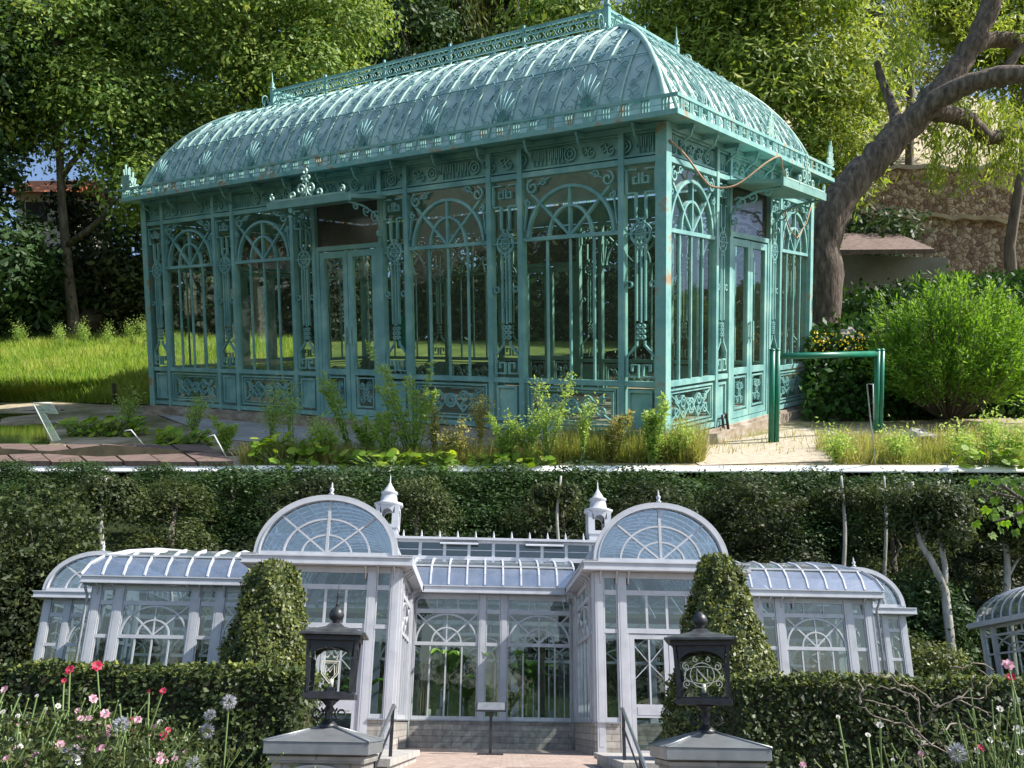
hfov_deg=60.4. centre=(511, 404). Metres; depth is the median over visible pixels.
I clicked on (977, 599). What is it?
bushy tree
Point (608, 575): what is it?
window
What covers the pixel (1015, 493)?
maple branch
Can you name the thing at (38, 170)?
sky
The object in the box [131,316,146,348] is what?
tall weed
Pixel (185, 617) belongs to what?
window
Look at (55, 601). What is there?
window
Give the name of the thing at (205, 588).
window
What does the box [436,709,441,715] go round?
cream jar
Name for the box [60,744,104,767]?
flowering plant
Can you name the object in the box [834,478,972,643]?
forest tree
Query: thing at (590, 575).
window
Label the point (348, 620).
window
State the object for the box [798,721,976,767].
flowering plant
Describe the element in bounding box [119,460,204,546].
forest tree
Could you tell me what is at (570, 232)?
window
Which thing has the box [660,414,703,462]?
tall weed
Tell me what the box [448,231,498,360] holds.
window
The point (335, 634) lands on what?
lantern
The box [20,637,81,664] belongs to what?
rough grass
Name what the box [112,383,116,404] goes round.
stake
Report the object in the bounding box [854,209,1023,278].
rubble wall
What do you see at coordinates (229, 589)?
window
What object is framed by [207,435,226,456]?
bent wire
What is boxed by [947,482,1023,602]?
forest tree
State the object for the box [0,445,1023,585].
hillside
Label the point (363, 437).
tall weed
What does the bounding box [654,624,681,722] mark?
window
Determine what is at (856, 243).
lean to roof
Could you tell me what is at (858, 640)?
window
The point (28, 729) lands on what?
flowering plant
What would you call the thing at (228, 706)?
flowering plant
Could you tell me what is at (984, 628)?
window
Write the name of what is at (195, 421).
tall weed
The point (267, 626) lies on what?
topiary
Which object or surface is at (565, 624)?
window
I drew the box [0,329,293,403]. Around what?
meadow grass
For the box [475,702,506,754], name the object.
sign stand
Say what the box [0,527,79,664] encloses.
bushy tree
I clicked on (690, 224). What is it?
window
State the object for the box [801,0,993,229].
dark conifer
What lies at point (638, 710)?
door leaf
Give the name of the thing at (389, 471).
forest tree
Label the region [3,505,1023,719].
lawn
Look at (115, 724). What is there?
flowering plant
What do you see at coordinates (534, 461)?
leafy plant
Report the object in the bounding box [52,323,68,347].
tall weed
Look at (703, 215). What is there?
window
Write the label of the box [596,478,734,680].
forest tree
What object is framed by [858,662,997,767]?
bare shrub
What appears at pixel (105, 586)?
window
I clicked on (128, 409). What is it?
tall weed
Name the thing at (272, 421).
tall weed
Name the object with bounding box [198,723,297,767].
flowering plant
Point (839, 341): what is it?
yellow flowers
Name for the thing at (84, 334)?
tall weed
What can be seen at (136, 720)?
flowering plant
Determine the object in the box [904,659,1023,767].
flowering plant
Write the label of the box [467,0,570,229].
weeping conifer
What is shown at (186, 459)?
boardwalk
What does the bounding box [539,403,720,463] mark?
verge grass
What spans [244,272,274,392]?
door leaf
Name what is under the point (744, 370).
door leaf
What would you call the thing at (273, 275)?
door leaf
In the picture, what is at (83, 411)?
terrace ground
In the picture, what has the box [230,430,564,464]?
short grass
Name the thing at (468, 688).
banana plant
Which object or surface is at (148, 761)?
flowering plant
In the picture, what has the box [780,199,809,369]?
window
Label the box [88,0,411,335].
broadleaved tree
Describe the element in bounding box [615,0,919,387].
willow tree
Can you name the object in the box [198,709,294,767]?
flowering plant
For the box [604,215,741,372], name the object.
shrub
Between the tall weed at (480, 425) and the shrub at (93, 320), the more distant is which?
the shrub at (93, 320)
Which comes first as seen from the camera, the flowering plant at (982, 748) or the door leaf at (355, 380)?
the flowering plant at (982, 748)
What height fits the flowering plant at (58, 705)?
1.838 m
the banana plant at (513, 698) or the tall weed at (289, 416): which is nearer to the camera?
the banana plant at (513, 698)
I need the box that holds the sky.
[0,0,1020,337]
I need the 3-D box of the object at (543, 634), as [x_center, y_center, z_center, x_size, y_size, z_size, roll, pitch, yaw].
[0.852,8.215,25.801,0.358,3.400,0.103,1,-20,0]
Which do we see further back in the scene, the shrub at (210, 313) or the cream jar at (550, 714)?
the shrub at (210, 313)
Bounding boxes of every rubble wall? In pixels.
[773,160,1023,254]
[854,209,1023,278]
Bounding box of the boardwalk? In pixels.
[0,444,232,465]
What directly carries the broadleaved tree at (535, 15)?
on the terrace ground at (83, 411)
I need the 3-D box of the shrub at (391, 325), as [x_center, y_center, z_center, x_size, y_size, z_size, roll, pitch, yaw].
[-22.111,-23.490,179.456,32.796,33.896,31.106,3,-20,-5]
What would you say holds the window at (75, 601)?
in the orangery
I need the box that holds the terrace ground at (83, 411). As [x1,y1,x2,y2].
[0,348,1023,465]
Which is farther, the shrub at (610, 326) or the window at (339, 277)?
the shrub at (610, 326)
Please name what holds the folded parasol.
on the garden conservatory
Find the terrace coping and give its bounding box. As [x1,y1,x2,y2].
[11,466,1023,471]
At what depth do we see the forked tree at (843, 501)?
39.42 m
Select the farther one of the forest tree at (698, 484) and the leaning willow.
the leaning willow
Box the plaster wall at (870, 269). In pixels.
[780,253,947,361]
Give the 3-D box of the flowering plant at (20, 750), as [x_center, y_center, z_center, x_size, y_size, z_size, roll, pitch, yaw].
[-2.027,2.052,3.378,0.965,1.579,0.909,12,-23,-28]
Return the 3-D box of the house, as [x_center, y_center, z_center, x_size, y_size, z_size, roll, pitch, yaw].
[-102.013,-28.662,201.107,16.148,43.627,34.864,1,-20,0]
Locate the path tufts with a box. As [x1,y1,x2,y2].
[706,422,1002,453]
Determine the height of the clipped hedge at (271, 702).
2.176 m
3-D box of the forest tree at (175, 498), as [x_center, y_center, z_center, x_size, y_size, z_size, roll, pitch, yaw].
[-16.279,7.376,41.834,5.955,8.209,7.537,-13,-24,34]
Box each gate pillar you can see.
[262,725,384,767]
[648,731,772,767]
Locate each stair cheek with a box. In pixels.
[376,749,419,767]
[594,752,658,767]
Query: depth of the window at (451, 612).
25.79 m
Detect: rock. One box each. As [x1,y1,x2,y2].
[50,407,64,410]
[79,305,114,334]
[835,327,858,343]
[905,427,935,443]
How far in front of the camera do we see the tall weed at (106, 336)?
137.61 m
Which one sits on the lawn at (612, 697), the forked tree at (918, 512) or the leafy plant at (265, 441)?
the forked tree at (918, 512)
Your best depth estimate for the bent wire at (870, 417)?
52.36 m
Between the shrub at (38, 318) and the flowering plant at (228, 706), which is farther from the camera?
the shrub at (38, 318)
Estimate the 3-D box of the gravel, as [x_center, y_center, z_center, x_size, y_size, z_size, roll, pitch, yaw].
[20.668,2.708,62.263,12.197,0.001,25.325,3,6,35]
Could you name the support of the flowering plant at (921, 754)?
on the ground
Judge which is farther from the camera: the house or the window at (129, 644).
the house
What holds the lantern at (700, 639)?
on the gate pillar at (699, 749)
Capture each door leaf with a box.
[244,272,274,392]
[271,273,293,390]
[306,628,320,715]
[316,629,361,729]
[319,251,351,413]
[347,249,379,415]
[527,267,548,389]
[549,266,573,390]
[629,634,669,753]
[668,635,673,714]
[731,238,751,418]
[749,242,766,413]
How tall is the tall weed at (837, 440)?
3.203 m
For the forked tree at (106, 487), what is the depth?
39.80 m
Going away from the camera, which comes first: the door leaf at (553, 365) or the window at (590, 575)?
the window at (590, 575)
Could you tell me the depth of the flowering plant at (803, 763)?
3.90 m
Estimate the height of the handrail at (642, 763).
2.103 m
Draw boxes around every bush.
[860,630,948,679]
[897,641,980,689]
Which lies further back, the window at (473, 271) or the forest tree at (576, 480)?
the window at (473, 271)
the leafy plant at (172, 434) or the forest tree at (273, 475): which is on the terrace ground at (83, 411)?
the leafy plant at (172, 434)
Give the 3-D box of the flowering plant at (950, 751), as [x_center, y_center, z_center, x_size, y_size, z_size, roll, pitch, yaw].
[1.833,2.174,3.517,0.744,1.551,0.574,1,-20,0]
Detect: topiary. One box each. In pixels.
[216,557,314,726]
[659,552,778,739]
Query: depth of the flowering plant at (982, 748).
3.99 m
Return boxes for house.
[3,180,119,290]
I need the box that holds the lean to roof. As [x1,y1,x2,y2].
[840,233,934,253]
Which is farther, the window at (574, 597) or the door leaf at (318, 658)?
the window at (574, 597)
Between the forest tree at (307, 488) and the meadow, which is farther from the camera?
the meadow
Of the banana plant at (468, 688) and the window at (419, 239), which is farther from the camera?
the window at (419, 239)
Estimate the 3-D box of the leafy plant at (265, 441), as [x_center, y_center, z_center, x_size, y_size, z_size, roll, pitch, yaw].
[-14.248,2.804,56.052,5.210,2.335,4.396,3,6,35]
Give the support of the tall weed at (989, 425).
on the terrace ground at (83, 411)
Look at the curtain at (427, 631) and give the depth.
25.81 m
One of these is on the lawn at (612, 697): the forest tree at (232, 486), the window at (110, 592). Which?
the forest tree at (232, 486)
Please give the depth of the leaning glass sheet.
65.97 m
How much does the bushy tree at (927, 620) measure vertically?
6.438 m
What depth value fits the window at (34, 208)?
191.40 m
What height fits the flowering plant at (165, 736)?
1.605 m
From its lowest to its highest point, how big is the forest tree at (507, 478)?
9.864 m
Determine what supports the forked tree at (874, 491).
on the lawn at (612, 697)
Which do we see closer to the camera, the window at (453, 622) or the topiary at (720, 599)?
the topiary at (720, 599)
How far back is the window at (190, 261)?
85.74 m
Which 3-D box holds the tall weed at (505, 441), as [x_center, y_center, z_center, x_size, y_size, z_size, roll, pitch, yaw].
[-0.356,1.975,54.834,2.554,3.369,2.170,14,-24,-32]
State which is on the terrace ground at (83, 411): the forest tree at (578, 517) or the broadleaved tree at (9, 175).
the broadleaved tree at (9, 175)
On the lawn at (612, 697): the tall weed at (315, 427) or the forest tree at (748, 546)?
the forest tree at (748, 546)
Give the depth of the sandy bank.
182.01 m
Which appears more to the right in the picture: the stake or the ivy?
the ivy
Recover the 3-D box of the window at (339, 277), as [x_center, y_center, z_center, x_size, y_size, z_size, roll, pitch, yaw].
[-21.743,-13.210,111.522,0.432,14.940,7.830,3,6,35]
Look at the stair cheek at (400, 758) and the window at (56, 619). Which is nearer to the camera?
the stair cheek at (400, 758)
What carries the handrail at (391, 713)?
attached to the stair cheek at (400, 758)
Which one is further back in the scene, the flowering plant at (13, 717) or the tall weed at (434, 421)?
the tall weed at (434, 421)
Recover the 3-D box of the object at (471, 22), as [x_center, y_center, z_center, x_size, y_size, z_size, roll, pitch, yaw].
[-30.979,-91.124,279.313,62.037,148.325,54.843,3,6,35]
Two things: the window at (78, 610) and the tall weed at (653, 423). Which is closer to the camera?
the window at (78, 610)
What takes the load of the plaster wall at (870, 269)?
on the terrace ground at (83, 411)
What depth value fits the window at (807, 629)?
33.18 m
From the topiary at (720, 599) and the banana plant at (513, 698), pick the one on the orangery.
the banana plant at (513, 698)
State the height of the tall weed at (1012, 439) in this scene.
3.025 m
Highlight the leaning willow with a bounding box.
[773,0,1023,396]
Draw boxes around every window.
[25,202,47,221]
[42,599,65,657]
[43,604,63,674]
[62,599,109,660]
[69,607,87,661]
[90,584,115,661]
[97,614,166,662]
[100,590,131,661]
[114,585,192,667]
[126,599,137,664]
[153,225,216,367]
[163,214,216,372]
[168,615,231,666]
[193,586,216,663]
[218,587,244,662]
[232,207,293,374]
[313,618,364,718]
[327,249,364,359]
[368,567,391,718]
[376,619,442,718]
[387,238,427,358]
[397,581,410,718]
[407,178,488,381]
[411,594,478,719]
[447,620,510,720]
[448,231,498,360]
[484,595,500,720]
[506,595,570,721]
[518,622,568,721]
[522,160,617,385]
[574,597,575,721]
[577,579,589,721]
[590,575,593,721]
[602,218,654,362]
[603,572,619,721]
[605,623,649,722]
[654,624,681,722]
[671,156,716,386]
[697,213,760,364]
[761,598,779,672]
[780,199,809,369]
[783,598,850,675]
[788,627,847,671]
[826,612,833,671]
[833,605,861,674]
[839,614,888,685]
[851,599,870,671]
[855,627,863,668]
[879,620,903,677]
[887,615,905,674]
[983,627,993,674]
[993,620,1023,677]
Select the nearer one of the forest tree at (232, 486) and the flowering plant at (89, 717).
the flowering plant at (89, 717)
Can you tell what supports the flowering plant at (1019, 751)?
on the ground
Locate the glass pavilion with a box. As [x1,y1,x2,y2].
[967,586,1023,688]
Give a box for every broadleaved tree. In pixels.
[0,0,78,321]
[0,0,203,335]
[35,0,334,249]
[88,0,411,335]
[286,0,473,273]
[454,0,661,301]
[881,0,1023,275]
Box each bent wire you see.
[124,429,144,445]
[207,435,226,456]
[866,384,875,465]
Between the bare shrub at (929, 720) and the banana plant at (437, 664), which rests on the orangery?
the banana plant at (437, 664)
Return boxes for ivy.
[796,264,1023,421]
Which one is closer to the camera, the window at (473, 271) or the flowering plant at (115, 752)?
the flowering plant at (115, 752)
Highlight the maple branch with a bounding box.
[969,474,1023,540]
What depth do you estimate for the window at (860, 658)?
29.19 m
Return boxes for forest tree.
[0,456,46,530]
[31,457,121,538]
[106,474,228,647]
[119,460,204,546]
[145,458,283,551]
[203,454,377,550]
[215,467,383,647]
[327,453,447,616]
[356,473,474,676]
[369,458,516,617]
[430,456,584,631]
[492,483,644,674]
[494,456,624,633]
[582,464,740,628]
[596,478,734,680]
[663,462,837,563]
[687,473,836,672]
[718,465,905,564]
[806,466,955,591]
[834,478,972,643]
[875,466,1002,583]
[908,472,1023,590]
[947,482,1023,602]
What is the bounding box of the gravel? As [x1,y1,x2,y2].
[695,427,929,464]
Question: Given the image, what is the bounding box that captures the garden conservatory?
[119,0,834,446]
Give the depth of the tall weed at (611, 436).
54.40 m
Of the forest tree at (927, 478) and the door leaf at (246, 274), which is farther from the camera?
the door leaf at (246, 274)
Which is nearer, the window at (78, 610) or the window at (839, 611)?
the window at (839, 611)
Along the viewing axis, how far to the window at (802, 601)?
25.76 m
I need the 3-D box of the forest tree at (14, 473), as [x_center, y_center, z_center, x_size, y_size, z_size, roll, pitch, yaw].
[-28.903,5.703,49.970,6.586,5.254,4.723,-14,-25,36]
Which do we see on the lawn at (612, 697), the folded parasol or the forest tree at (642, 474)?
the forest tree at (642, 474)
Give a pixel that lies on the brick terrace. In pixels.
(470, 758)
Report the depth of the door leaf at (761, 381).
72.20 m
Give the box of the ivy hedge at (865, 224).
[844,203,942,256]
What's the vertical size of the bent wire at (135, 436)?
1.086 m
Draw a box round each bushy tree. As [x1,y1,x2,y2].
[0,474,113,663]
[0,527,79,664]
[880,567,990,687]
[920,555,1023,689]
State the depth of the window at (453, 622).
32.78 m
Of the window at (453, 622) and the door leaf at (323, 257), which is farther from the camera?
the door leaf at (323, 257)
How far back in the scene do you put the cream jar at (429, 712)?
25.29 m
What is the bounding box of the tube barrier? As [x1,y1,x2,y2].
[768,348,884,442]
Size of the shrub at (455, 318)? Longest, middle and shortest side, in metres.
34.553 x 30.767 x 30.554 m
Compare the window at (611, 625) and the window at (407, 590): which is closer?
the window at (407, 590)
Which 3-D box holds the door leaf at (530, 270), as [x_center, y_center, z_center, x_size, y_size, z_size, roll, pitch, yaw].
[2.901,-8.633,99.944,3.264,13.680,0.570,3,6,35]
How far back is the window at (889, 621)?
30.06 m
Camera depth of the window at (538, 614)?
25.87 m
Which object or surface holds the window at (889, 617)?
in the orangery
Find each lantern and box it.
[299,588,368,727]
[664,611,736,733]
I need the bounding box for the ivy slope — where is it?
[804,287,1023,420]
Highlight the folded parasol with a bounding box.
[396,315,415,373]
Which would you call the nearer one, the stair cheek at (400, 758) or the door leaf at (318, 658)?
the stair cheek at (400, 758)
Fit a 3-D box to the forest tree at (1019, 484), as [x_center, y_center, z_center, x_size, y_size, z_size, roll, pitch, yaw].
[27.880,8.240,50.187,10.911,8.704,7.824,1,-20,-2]
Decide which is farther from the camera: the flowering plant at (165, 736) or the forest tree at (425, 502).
the forest tree at (425, 502)
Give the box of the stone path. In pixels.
[158,414,535,450]
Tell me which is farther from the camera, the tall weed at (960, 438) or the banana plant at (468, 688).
the tall weed at (960, 438)
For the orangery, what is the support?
on the lawn at (612, 697)
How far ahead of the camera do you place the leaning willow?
90.92 m
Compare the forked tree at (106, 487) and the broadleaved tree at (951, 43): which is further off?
the broadleaved tree at (951, 43)
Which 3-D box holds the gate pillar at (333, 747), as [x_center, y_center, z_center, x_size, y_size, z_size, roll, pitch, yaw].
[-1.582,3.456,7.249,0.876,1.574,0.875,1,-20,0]
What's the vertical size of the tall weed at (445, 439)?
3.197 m
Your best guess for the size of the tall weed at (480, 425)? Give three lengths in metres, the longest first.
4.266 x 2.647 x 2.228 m
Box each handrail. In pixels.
[373,704,396,767]
[620,707,646,767]
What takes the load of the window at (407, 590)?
in the orangery
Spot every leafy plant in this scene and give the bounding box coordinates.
[58,415,149,437]
[152,425,215,445]
[247,429,332,469]
[330,448,459,469]
[465,451,556,470]
[950,440,1023,468]
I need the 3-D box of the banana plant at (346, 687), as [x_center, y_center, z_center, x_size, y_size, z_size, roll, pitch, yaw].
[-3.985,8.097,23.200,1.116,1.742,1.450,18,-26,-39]
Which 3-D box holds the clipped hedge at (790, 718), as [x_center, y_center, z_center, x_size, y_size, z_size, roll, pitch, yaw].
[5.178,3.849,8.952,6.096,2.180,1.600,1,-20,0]
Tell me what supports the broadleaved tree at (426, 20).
on the terrace ground at (83, 411)
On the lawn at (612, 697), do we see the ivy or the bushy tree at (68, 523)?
the bushy tree at (68, 523)
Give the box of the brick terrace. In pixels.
[401,748,602,767]
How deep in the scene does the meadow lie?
142.81 m
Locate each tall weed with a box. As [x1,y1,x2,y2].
[10,316,29,343]
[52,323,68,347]
[73,316,91,345]
[99,322,116,345]
[111,379,152,424]
[120,314,140,343]
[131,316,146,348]
[181,390,213,436]
[209,415,239,451]
[254,374,293,437]
[271,372,304,446]
[297,398,338,446]
[303,416,346,459]
[315,369,353,447]
[347,410,381,450]
[362,410,404,459]
[365,339,440,452]
[422,396,449,451]
[431,406,478,458]
[464,393,501,449]
[485,412,527,459]
[498,389,561,456]
[524,371,580,462]
[572,391,604,463]
[601,409,635,462]
[640,391,670,463]
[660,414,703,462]
[811,417,863,464]
[864,414,925,463]
[933,414,988,456]
[969,401,1016,452]
[984,413,1023,462]
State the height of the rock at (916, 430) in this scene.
1.874 m
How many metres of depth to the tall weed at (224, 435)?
61.74 m
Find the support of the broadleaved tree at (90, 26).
on the terrace ground at (83, 411)
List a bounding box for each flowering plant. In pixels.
[0,665,188,762]
[0,685,115,767]
[0,693,112,767]
[0,722,107,767]
[0,724,166,767]
[11,730,207,767]
[16,661,207,767]
[25,709,238,767]
[46,687,254,765]
[48,738,253,767]
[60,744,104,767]
[84,726,245,767]
[91,716,129,767]
[185,694,283,767]
[185,751,315,767]
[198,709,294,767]
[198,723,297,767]
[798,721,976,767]
[799,715,847,767]
[859,751,987,767]
[891,715,1022,767]
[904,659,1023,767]
[943,700,1023,767]
[946,741,969,767]
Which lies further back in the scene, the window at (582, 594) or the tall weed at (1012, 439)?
the tall weed at (1012, 439)
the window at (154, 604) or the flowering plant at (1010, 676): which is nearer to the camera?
the flowering plant at (1010, 676)
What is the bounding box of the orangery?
[31,475,917,754]
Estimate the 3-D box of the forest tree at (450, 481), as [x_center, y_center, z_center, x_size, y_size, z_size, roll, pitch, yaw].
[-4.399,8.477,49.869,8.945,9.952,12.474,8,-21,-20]
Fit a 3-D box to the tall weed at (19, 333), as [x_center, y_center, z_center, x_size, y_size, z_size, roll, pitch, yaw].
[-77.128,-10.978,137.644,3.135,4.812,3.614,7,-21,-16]
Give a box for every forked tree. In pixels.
[70,471,152,544]
[528,476,585,538]
[806,476,874,565]
[859,476,906,575]
[869,479,993,671]
[956,484,1023,676]
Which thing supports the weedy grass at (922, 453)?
on the terrace ground at (83, 411)
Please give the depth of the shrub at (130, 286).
157.18 m
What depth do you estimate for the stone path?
73.74 m
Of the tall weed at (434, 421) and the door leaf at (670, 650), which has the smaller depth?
the door leaf at (670, 650)
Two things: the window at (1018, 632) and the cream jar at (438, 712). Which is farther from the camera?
the window at (1018, 632)
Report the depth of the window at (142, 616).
32.36 m
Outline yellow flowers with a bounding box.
[811,330,874,351]
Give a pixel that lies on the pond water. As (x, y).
(35, 434)
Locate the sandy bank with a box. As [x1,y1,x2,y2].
[774,96,1018,167]
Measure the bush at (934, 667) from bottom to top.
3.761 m
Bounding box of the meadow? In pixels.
[0,338,649,403]
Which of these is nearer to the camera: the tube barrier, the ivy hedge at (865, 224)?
the tube barrier
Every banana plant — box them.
[341,677,383,692]
[415,647,494,715]
[433,666,484,715]
[485,687,536,716]
[491,649,556,716]
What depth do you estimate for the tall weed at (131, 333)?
137.56 m
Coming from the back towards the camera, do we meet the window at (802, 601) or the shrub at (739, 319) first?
the shrub at (739, 319)
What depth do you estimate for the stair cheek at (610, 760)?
13.80 m
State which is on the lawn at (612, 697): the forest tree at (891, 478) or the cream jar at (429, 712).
the forest tree at (891, 478)
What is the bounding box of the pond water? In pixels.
[0,401,56,444]
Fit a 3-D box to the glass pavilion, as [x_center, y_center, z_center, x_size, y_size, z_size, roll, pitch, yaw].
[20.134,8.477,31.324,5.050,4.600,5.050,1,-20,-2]
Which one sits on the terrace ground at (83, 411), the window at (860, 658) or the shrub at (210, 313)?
the shrub at (210, 313)
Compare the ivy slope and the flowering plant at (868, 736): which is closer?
the flowering plant at (868, 736)
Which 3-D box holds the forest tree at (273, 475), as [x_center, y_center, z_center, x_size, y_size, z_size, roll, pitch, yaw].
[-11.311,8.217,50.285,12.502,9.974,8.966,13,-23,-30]
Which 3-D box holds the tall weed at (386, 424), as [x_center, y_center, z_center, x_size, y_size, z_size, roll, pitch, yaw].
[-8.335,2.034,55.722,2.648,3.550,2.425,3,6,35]
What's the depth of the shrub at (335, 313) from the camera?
162.65 m
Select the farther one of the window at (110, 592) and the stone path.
the stone path
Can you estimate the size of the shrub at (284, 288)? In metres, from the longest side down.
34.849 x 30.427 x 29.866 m
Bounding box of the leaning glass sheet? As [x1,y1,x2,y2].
[32,402,57,441]
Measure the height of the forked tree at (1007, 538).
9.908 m
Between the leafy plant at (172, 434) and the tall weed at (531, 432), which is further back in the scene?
the leafy plant at (172, 434)
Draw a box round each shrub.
[0,235,82,341]
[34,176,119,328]
[46,232,141,335]
[74,215,204,340]
[112,224,262,337]
[188,213,331,337]
[263,235,394,341]
[330,217,480,339]
[393,210,538,368]
[465,226,611,368]
[541,219,654,369]
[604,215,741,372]
[676,239,796,365]
[855,267,1023,419]
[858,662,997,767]
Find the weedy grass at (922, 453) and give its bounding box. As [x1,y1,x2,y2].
[813,420,1023,464]
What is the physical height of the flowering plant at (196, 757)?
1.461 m
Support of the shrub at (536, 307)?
on the terrace ground at (83, 411)
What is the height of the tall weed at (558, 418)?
5.577 m
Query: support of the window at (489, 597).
in the orangery
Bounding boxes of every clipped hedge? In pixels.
[0,656,329,767]
[708,668,1023,767]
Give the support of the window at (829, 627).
in the orangery
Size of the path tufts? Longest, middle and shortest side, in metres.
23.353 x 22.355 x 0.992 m
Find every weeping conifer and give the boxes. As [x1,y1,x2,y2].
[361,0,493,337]
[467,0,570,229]
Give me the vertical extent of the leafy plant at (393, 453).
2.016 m
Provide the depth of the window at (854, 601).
25.82 m
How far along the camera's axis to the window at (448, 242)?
67.06 m
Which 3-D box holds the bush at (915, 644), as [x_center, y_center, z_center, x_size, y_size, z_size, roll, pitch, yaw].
[14.321,10.179,31.480,3.323,4.244,2.615,1,-20,0]
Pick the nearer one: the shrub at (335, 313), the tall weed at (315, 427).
the tall weed at (315, 427)
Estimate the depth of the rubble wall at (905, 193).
153.67 m
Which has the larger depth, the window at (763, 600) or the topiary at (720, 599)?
the window at (763, 600)
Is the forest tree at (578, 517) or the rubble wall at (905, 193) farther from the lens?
the rubble wall at (905, 193)
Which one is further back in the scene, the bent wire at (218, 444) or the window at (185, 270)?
the window at (185, 270)
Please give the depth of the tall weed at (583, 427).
54.44 m
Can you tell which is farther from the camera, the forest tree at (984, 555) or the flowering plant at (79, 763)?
the forest tree at (984, 555)
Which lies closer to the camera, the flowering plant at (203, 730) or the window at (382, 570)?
the flowering plant at (203, 730)
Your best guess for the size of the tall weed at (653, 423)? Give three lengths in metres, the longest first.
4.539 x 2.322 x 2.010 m
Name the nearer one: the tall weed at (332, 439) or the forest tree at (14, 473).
the forest tree at (14, 473)
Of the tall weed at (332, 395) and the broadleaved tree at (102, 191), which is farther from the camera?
the broadleaved tree at (102, 191)
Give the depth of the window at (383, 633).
32.69 m
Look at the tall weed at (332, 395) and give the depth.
59.04 m
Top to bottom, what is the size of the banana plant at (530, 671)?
2.675 m
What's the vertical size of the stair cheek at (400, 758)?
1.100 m
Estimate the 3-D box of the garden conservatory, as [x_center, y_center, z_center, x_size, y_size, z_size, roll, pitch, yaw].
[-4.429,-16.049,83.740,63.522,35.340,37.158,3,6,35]
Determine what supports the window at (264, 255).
in the garden conservatory
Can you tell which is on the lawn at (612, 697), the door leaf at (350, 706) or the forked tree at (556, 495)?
the forked tree at (556, 495)
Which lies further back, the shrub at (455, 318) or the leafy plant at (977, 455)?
the shrub at (455, 318)
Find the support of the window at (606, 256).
in the garden conservatory
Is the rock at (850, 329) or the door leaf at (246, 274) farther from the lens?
the door leaf at (246, 274)
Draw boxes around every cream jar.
[425,709,430,715]
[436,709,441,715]
[547,711,553,717]
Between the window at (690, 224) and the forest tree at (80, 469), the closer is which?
the forest tree at (80, 469)
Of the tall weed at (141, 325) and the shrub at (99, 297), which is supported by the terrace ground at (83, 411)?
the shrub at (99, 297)
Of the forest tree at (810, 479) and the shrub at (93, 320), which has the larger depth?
the shrub at (93, 320)
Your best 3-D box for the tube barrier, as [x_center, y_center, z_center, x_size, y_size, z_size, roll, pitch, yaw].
[23.229,-0.716,64.735,11.871,8.104,3.001,9,-21,-20]
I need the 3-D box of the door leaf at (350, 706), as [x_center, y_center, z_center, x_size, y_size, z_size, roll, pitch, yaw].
[-4.112,6.711,20.806,0.934,2.760,0.120,2,-20,-2]
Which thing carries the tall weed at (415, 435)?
on the terrace ground at (83, 411)
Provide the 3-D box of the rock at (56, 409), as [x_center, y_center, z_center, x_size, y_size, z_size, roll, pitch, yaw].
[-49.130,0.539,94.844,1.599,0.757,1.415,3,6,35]
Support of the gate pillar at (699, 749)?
on the ground
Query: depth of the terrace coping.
52.98 m
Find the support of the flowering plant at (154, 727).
on the ground
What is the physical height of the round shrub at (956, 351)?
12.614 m
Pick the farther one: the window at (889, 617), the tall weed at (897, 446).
the tall weed at (897, 446)
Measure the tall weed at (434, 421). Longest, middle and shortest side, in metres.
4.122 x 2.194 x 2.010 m
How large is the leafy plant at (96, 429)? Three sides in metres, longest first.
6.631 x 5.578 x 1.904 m

